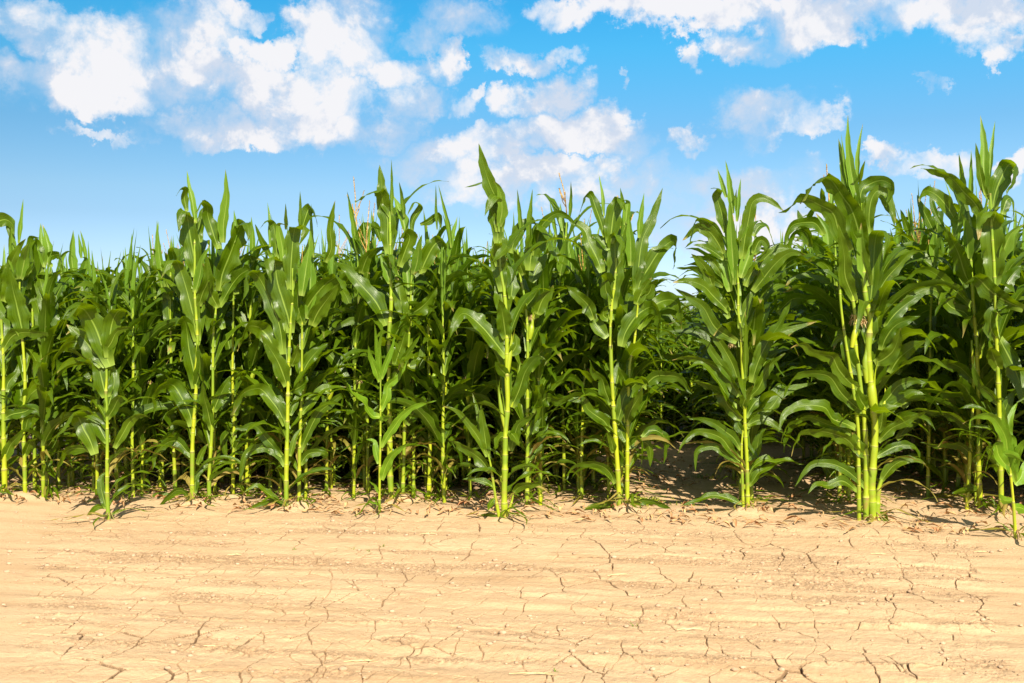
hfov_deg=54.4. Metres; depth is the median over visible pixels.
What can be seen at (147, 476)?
corn plant
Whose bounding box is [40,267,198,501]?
corn plant
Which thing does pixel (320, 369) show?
corn plant
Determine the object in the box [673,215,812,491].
corn plant
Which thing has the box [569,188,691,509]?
corn plant
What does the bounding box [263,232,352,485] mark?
corn plant
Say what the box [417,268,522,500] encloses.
corn plant
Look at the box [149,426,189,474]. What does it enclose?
corn plant
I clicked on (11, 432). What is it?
corn plant
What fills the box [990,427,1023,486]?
corn plant
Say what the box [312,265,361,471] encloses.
corn plant
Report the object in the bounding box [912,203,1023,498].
corn plant
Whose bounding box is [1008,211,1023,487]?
corn plant
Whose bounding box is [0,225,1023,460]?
corn field
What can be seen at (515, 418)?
corn plant
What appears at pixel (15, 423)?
corn plant
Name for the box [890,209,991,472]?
corn plant
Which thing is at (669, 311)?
corn plant
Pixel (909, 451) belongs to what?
corn plant
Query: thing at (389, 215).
corn plant
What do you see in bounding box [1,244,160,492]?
corn plant
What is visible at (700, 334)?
corn plant
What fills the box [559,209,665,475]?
corn plant
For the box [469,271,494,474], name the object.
corn plant
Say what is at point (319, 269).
corn plant
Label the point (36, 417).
corn plant
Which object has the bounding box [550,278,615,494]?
corn plant
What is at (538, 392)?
corn plant
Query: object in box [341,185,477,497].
corn plant
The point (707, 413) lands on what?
corn plant
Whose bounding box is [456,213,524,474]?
corn plant
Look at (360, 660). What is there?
straw
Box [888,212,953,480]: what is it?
corn plant
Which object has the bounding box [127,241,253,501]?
corn plant
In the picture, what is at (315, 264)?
corn plant
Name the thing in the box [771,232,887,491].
corn plant
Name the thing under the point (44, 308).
corn plant
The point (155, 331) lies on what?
corn plant
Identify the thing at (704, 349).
corn plant
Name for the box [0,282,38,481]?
corn plant
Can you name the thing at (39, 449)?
corn plant
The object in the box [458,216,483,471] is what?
corn plant
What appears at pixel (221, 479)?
corn plant
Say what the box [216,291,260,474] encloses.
corn plant
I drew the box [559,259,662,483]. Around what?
corn plant
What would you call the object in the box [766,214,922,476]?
corn plant
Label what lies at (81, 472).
corn plant
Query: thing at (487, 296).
corn plant
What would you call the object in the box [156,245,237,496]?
corn plant
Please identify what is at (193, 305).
corn plant
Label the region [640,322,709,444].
corn plant
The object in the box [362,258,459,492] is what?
corn plant
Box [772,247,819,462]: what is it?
corn plant
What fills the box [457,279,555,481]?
corn plant
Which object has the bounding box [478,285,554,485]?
corn plant
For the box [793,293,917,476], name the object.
corn plant
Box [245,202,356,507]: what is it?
corn plant
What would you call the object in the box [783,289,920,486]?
corn plant
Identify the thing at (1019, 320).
corn plant
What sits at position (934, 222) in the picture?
corn plant
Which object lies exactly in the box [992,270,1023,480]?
corn plant
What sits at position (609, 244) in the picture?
corn plant
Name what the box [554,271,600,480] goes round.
corn plant
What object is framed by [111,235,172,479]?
corn plant
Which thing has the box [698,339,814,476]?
corn plant
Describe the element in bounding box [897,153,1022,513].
corn plant
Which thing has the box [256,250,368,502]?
corn plant
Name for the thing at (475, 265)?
corn plant
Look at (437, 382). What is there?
corn plant
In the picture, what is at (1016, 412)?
corn plant
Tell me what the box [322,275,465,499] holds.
corn plant
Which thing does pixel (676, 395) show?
corn plant
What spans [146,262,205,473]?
corn plant
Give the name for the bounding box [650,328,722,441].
corn plant
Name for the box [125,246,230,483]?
corn plant
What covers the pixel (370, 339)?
corn plant
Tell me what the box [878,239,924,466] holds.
corn plant
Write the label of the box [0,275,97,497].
corn plant
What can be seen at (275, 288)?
corn plant
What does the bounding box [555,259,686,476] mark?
corn plant
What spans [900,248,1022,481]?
corn plant
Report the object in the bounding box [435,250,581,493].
corn plant
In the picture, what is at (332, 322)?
corn plant
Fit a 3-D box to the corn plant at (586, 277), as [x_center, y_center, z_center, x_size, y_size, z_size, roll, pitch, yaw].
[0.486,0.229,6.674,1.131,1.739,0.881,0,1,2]
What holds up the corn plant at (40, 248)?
on the ground
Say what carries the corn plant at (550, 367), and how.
on the ground
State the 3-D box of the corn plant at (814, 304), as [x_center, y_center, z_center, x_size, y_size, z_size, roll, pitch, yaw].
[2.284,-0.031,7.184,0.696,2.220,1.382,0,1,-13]
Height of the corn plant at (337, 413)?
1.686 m
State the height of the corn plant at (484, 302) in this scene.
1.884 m
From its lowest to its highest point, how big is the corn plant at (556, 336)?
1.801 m
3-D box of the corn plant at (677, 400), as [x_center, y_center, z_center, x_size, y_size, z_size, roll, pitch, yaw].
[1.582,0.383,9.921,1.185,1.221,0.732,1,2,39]
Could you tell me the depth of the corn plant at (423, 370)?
6.62 m
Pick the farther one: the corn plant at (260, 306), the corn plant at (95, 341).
the corn plant at (260, 306)
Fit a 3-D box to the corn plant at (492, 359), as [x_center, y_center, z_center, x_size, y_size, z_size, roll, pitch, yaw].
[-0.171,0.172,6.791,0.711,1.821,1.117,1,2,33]
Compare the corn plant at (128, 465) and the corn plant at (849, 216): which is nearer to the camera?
the corn plant at (849, 216)
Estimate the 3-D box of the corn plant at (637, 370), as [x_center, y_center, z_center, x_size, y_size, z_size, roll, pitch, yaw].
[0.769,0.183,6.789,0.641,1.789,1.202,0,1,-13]
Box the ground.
[0,409,1023,682]
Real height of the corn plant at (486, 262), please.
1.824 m
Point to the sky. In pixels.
(107, 107)
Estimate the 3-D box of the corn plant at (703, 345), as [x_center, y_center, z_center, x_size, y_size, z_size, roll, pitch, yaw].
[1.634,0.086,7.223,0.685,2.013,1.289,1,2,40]
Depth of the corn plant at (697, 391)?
8.00 m
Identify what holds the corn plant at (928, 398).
on the ground
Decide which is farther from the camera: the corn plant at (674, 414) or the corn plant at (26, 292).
the corn plant at (674, 414)
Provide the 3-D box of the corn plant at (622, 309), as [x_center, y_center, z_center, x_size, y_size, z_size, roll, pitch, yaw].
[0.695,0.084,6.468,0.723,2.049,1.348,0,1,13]
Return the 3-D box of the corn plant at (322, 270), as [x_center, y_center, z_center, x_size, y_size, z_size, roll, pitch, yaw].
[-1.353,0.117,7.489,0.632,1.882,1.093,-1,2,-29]
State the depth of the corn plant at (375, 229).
6.92 m
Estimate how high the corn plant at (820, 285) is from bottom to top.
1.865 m
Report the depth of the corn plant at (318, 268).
8.33 m
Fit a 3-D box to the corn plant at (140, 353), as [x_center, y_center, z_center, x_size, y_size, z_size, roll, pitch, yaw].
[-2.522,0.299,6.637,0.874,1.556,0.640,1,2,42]
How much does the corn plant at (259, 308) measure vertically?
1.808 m
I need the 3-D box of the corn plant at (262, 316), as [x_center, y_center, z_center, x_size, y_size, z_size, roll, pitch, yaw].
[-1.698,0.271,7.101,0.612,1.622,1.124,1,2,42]
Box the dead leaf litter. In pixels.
[0,452,1023,534]
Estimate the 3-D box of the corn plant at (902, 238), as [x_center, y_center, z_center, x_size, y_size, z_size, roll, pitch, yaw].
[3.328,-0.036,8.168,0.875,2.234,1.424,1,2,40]
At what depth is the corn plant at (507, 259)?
7.84 m
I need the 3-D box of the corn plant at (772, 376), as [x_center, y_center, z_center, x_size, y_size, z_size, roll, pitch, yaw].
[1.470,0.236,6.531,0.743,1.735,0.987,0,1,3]
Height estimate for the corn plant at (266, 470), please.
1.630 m
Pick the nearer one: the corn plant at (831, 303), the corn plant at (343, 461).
the corn plant at (831, 303)
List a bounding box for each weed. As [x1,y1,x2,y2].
[629,495,664,506]
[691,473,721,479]
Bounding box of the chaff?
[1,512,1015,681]
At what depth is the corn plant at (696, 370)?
10.18 m
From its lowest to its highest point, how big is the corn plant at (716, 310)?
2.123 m
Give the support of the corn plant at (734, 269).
on the ground
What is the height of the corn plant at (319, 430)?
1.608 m
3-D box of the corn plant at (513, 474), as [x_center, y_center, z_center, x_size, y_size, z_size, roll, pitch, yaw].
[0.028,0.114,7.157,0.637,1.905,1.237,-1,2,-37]
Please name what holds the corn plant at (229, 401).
on the ground
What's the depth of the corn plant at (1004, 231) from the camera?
8.05 m
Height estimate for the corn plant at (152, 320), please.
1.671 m
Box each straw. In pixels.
[344,660,377,661]
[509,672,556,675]
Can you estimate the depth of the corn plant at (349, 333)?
7.64 m
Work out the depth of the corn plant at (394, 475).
7.53 m
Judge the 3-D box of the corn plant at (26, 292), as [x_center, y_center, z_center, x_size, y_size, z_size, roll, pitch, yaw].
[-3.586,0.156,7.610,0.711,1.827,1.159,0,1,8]
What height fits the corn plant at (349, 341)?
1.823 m
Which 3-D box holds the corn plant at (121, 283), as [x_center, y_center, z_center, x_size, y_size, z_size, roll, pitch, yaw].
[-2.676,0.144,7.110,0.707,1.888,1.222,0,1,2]
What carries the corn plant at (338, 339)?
on the ground
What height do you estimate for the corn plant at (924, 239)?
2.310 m
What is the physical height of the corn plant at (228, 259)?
2.162 m
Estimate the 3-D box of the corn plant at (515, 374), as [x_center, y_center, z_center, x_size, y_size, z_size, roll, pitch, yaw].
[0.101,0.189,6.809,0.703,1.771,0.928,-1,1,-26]
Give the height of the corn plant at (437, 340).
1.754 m
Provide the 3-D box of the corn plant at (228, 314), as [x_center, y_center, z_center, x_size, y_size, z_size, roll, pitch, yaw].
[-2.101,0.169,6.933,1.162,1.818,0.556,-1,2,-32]
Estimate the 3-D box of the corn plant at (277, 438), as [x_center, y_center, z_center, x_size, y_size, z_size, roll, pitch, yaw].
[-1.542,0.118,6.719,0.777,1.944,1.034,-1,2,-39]
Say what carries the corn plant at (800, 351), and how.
on the ground
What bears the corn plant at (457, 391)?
on the ground
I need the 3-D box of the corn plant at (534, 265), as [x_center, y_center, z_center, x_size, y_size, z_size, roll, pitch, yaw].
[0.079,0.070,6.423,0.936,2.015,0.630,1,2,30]
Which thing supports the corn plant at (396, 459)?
on the ground
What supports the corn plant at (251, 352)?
on the ground
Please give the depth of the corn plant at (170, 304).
6.63 m
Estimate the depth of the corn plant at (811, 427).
8.35 m
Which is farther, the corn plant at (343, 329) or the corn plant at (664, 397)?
the corn plant at (664, 397)
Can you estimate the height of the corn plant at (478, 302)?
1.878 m
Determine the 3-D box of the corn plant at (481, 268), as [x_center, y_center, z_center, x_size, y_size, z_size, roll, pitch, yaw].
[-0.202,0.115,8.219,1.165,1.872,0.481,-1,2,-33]
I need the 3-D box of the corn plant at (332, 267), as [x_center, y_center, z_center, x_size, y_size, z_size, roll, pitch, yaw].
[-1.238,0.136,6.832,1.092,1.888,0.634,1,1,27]
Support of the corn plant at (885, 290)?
on the ground
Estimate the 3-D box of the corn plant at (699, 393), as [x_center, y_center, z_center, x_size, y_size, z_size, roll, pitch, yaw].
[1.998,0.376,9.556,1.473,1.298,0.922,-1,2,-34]
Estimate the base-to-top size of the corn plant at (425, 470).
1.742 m
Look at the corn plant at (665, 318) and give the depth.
7.53 m
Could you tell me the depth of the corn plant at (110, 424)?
7.34 m
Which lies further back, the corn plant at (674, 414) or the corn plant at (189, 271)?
the corn plant at (674, 414)
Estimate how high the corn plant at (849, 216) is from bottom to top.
2.473 m
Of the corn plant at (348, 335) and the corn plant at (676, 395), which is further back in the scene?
the corn plant at (676, 395)
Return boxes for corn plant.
[0,202,76,492]
[0,212,79,496]
[0,243,110,498]
[0,247,65,473]
[0,265,27,479]
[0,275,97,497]
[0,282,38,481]
[0,305,37,480]
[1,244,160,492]
[4,260,109,487]
[5,248,54,474]
[5,268,113,490]
[8,224,103,499]
[12,245,89,468]
[18,341,63,467]
[36,264,112,479]
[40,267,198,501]
[48,245,181,502]
[48,302,167,527]
[51,233,154,487]
[52,254,163,502]
[53,230,177,490]
[59,230,138,489]
[62,252,137,474]
[64,222,199,486]
[66,257,200,494]
[66,259,121,478]
[75,295,200,492]
[102,270,195,494]
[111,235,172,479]
[113,275,169,482]
[119,423,154,474]
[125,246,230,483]
[125,263,253,488]
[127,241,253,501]
[131,172,249,504]
[144,223,228,497]
[146,260,238,479]
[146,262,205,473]
[147,237,261,481]
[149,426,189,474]
[156,236,203,476]
[156,241,316,498]
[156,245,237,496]
[158,240,328,495]
[159,169,299,506]
[163,231,176,461]
[176,244,265,489]
[179,249,314,476]
[185,217,278,497]
[185,292,261,478]
[201,260,292,487]
[203,217,355,501]
[203,291,319,487]
[212,253,300,496]
[214,194,347,509]
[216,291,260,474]
[234,298,275,482]
[239,260,349,476]
[240,244,352,479]
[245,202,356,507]
[254,283,344,483]
[256,228,393,494]
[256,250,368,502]
[256,251,357,492]
[258,264,346,497]
[262,240,386,488]
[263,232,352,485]
[285,246,458,488]
[286,270,376,487]
[300,234,322,460]
[309,215,376,466]
[312,177,402,493]
[312,249,426,499]
[312,256,402,482]
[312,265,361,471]
[313,217,398,474]
[313,239,336,475]
[315,230,329,466]
[315,243,376,464]
[315,253,393,474]
[317,238,322,461]
[318,200,422,495]
[318,257,358,472]
[319,251,455,480]
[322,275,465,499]
[324,253,380,470]
[326,276,462,493]
[330,209,499,501]
[332,203,399,486]
[334,160,448,501]
[338,249,383,471]
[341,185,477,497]
[343,249,416,478]
[345,323,435,516]
[350,266,486,483]
[353,241,496,505]
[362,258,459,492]
[370,255,521,499]
[373,225,423,471]
[373,252,484,496]
[383,226,493,485]
[397,330,481,486]
[398,235,477,493]
[399,225,463,474]
[412,247,489,472]
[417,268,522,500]
[420,215,503,490]
[425,254,492,484]
[430,246,558,498]
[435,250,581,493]
[435,257,495,486]
[444,145,584,523]
[445,189,580,510]
[451,222,474,471]
[452,240,487,477]
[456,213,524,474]
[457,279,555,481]
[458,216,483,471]
[459,227,492,461]
[462,232,507,476]
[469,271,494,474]
[470,246,507,463]
[471,241,494,460]
[472,248,491,465]
[474,257,590,506]
[475,230,524,463]
[476,251,594,490]
[477,243,563,486]
[477,257,589,501]
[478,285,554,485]
[479,227,589,482]
[486,234,598,477]
[489,292,575,487]
[492,246,654,495]
[509,207,564,489]
[513,254,666,503]
[518,251,574,481]
[537,173,609,495]
[543,264,592,484]
[543,267,663,499]
[543,271,569,473]
[545,234,612,492]
[548,230,695,488]
[548,267,603,470]
[549,196,672,500]
[549,230,659,486]
[550,221,651,491]
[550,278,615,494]
[554,177,652,509]
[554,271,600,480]
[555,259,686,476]
[558,255,654,487]
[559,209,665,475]
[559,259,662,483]
[566,261,689,496]
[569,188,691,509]
[571,217,655,470]
[575,228,679,471]
[635,336,693,440]
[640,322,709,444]
[641,323,694,441]
[643,320,709,440]
[643,323,707,438]
[648,362,698,437]
[649,215,809,480]
[649,324,705,437]
[649,325,695,435]
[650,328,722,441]
[652,236,814,505]
[658,333,706,438]
[660,160,816,509]
[661,322,767,440]
[664,321,706,431]
[670,225,786,469]
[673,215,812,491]
[674,216,797,489]
[675,343,789,422]
[677,278,802,506]
[681,281,794,465]
[681,287,806,488]
[683,377,723,445]
[684,317,778,463]
[684,333,722,441]
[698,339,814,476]
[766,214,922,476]
[766,245,958,500]
[768,201,913,469]
[768,242,965,506]
[770,236,877,466]
[770,265,905,469]
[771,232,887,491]
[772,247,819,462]
[776,164,851,502]
[776,247,879,477]
[777,221,890,475]
[778,118,937,522]
[780,270,823,466]
[783,256,937,503]
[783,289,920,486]
[786,251,908,498]
[787,219,831,458]
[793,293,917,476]
[815,234,949,510]
[877,221,951,468]
[878,208,935,462]
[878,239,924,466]
[879,201,1023,489]
[880,193,960,455]
[880,198,949,469]
[882,233,1023,489]
[886,182,1023,487]
[887,188,944,469]
[888,181,953,479]
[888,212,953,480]
[890,185,962,496]
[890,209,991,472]
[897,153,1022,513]
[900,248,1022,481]
[907,252,1023,501]
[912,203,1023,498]
[915,181,1023,510]
[921,115,1023,517]
[930,293,1022,496]
[969,402,1023,540]
[984,276,1023,474]
[986,211,1023,458]
[986,213,1022,465]
[988,219,1023,469]
[990,209,1023,463]
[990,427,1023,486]
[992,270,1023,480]
[1004,284,1023,481]
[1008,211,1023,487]
[1013,314,1023,489]
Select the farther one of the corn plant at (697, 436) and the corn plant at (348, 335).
the corn plant at (697, 436)
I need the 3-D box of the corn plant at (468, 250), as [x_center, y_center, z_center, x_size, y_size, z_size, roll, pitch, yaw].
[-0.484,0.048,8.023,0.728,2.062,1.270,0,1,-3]
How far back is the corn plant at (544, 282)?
6.55 m
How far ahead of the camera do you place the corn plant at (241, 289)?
6.84 m
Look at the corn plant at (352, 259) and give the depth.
8.16 m
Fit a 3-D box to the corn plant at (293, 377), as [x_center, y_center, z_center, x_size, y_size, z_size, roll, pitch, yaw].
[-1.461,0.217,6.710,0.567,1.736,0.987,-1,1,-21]
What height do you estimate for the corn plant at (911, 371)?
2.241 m
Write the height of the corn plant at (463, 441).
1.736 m
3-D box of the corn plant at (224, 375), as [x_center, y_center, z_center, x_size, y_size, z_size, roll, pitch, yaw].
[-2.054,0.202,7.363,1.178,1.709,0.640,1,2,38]
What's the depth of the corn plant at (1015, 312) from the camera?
7.64 m
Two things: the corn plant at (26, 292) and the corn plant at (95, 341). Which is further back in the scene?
the corn plant at (26, 292)
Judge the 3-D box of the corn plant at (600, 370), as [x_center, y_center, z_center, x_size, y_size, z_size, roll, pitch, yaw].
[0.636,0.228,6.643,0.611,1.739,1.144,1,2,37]
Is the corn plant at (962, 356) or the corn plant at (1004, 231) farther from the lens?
the corn plant at (1004, 231)
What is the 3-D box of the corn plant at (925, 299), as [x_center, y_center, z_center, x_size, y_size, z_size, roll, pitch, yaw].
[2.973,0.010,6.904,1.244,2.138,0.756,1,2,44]
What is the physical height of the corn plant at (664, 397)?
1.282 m
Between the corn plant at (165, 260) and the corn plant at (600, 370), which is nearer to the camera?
the corn plant at (600, 370)
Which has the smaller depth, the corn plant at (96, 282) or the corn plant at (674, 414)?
the corn plant at (96, 282)
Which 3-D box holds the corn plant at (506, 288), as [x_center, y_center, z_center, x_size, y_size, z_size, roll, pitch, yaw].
[-0.050,-0.034,5.988,0.699,2.250,0.738,1,2,34]
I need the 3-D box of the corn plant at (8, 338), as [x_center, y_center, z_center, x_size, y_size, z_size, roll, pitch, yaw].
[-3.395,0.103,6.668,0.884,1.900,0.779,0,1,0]
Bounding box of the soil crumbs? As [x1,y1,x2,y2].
[2,511,1022,682]
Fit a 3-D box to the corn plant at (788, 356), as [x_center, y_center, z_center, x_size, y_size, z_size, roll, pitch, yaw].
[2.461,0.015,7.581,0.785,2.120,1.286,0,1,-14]
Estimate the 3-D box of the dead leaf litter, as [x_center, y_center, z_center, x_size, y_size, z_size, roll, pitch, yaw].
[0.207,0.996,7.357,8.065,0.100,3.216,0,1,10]
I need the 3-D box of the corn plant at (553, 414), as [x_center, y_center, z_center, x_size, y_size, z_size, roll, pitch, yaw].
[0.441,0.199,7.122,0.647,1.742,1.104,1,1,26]
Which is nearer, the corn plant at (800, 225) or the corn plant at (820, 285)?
the corn plant at (800, 225)
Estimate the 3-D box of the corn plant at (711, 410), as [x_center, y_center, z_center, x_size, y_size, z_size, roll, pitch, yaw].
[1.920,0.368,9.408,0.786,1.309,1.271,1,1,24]
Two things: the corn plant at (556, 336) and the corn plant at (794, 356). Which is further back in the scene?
the corn plant at (794, 356)
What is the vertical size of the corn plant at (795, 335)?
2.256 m
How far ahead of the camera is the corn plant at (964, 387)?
6.17 m
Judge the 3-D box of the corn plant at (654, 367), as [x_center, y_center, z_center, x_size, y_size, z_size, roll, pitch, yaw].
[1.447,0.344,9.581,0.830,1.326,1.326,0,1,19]
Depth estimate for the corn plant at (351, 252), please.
7.67 m
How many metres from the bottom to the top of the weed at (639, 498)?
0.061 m
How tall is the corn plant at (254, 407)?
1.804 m
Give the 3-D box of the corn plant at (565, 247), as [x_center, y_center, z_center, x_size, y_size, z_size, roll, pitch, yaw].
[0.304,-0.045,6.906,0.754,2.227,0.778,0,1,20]
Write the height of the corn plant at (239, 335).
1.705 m
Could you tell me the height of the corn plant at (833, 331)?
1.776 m
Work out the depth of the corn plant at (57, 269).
7.69 m
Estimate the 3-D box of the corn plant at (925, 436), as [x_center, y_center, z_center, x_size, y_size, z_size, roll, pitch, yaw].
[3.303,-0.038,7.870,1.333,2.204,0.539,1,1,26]
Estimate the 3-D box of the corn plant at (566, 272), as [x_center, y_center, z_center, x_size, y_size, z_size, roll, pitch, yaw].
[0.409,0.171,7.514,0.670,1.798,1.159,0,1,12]
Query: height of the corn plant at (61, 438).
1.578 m
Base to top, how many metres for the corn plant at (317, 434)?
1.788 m
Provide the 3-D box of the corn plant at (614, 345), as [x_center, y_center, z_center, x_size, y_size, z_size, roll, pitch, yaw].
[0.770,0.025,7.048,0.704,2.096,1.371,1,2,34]
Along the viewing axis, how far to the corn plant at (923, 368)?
7.38 m
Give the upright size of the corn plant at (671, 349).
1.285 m
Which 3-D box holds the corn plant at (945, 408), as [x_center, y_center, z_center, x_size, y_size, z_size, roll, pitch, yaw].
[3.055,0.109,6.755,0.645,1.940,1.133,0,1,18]
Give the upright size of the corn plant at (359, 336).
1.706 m
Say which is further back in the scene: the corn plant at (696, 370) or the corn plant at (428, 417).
the corn plant at (696, 370)
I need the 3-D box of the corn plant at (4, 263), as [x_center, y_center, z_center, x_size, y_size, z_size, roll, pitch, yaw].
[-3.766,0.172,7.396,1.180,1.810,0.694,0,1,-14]
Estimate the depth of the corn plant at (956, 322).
6.85 m
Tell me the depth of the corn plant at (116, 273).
7.47 m
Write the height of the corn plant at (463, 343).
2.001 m
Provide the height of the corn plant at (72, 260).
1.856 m
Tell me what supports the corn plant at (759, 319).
on the ground
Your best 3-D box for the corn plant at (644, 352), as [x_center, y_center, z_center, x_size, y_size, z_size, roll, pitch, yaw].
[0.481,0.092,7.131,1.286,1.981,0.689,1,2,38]
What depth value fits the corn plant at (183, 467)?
7.32 m
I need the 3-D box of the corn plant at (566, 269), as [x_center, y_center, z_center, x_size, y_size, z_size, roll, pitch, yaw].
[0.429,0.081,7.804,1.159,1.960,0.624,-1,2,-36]
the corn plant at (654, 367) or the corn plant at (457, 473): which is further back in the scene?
the corn plant at (654, 367)
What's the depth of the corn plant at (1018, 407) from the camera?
7.68 m
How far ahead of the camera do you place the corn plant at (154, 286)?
7.01 m
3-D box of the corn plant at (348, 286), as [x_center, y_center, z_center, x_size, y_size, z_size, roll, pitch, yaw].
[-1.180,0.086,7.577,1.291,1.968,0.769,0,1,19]
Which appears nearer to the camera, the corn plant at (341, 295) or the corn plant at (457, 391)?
the corn plant at (457, 391)
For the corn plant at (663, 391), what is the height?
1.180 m
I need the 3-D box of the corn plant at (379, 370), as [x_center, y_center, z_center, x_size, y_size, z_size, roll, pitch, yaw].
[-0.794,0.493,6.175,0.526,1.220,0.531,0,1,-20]
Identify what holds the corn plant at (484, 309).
on the ground
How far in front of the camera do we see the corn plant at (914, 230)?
8.31 m
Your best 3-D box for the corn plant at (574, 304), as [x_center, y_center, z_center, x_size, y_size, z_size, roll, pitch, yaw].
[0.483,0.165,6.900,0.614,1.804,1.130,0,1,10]
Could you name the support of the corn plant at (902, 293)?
on the ground
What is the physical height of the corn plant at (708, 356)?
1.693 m
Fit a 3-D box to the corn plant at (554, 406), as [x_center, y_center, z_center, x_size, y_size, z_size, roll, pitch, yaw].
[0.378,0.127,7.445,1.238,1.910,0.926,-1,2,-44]
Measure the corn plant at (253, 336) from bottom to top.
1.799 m
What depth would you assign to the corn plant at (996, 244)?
5.93 m
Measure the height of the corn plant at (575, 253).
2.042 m
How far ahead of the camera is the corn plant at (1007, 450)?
5.34 m
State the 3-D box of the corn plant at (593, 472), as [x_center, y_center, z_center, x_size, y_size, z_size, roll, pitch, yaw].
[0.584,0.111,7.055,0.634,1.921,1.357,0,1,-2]
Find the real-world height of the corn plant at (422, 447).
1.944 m
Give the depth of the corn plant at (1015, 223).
7.90 m
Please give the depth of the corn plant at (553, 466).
7.29 m
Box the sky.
[0,0,1023,309]
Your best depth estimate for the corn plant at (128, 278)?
6.89 m
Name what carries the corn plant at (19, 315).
on the ground
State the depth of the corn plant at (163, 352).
6.91 m
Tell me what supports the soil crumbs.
on the ground
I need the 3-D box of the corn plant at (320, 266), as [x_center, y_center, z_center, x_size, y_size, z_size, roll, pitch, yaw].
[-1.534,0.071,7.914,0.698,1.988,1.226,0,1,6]
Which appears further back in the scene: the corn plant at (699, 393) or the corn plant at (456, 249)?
the corn plant at (699, 393)
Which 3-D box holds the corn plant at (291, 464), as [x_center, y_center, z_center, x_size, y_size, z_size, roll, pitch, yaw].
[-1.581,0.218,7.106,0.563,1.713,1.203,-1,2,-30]
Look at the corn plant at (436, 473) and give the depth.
7.28 m
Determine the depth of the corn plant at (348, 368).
7.02 m
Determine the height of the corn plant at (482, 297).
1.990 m
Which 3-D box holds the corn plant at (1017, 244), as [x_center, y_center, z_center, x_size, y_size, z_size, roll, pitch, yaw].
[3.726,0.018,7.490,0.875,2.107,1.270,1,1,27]

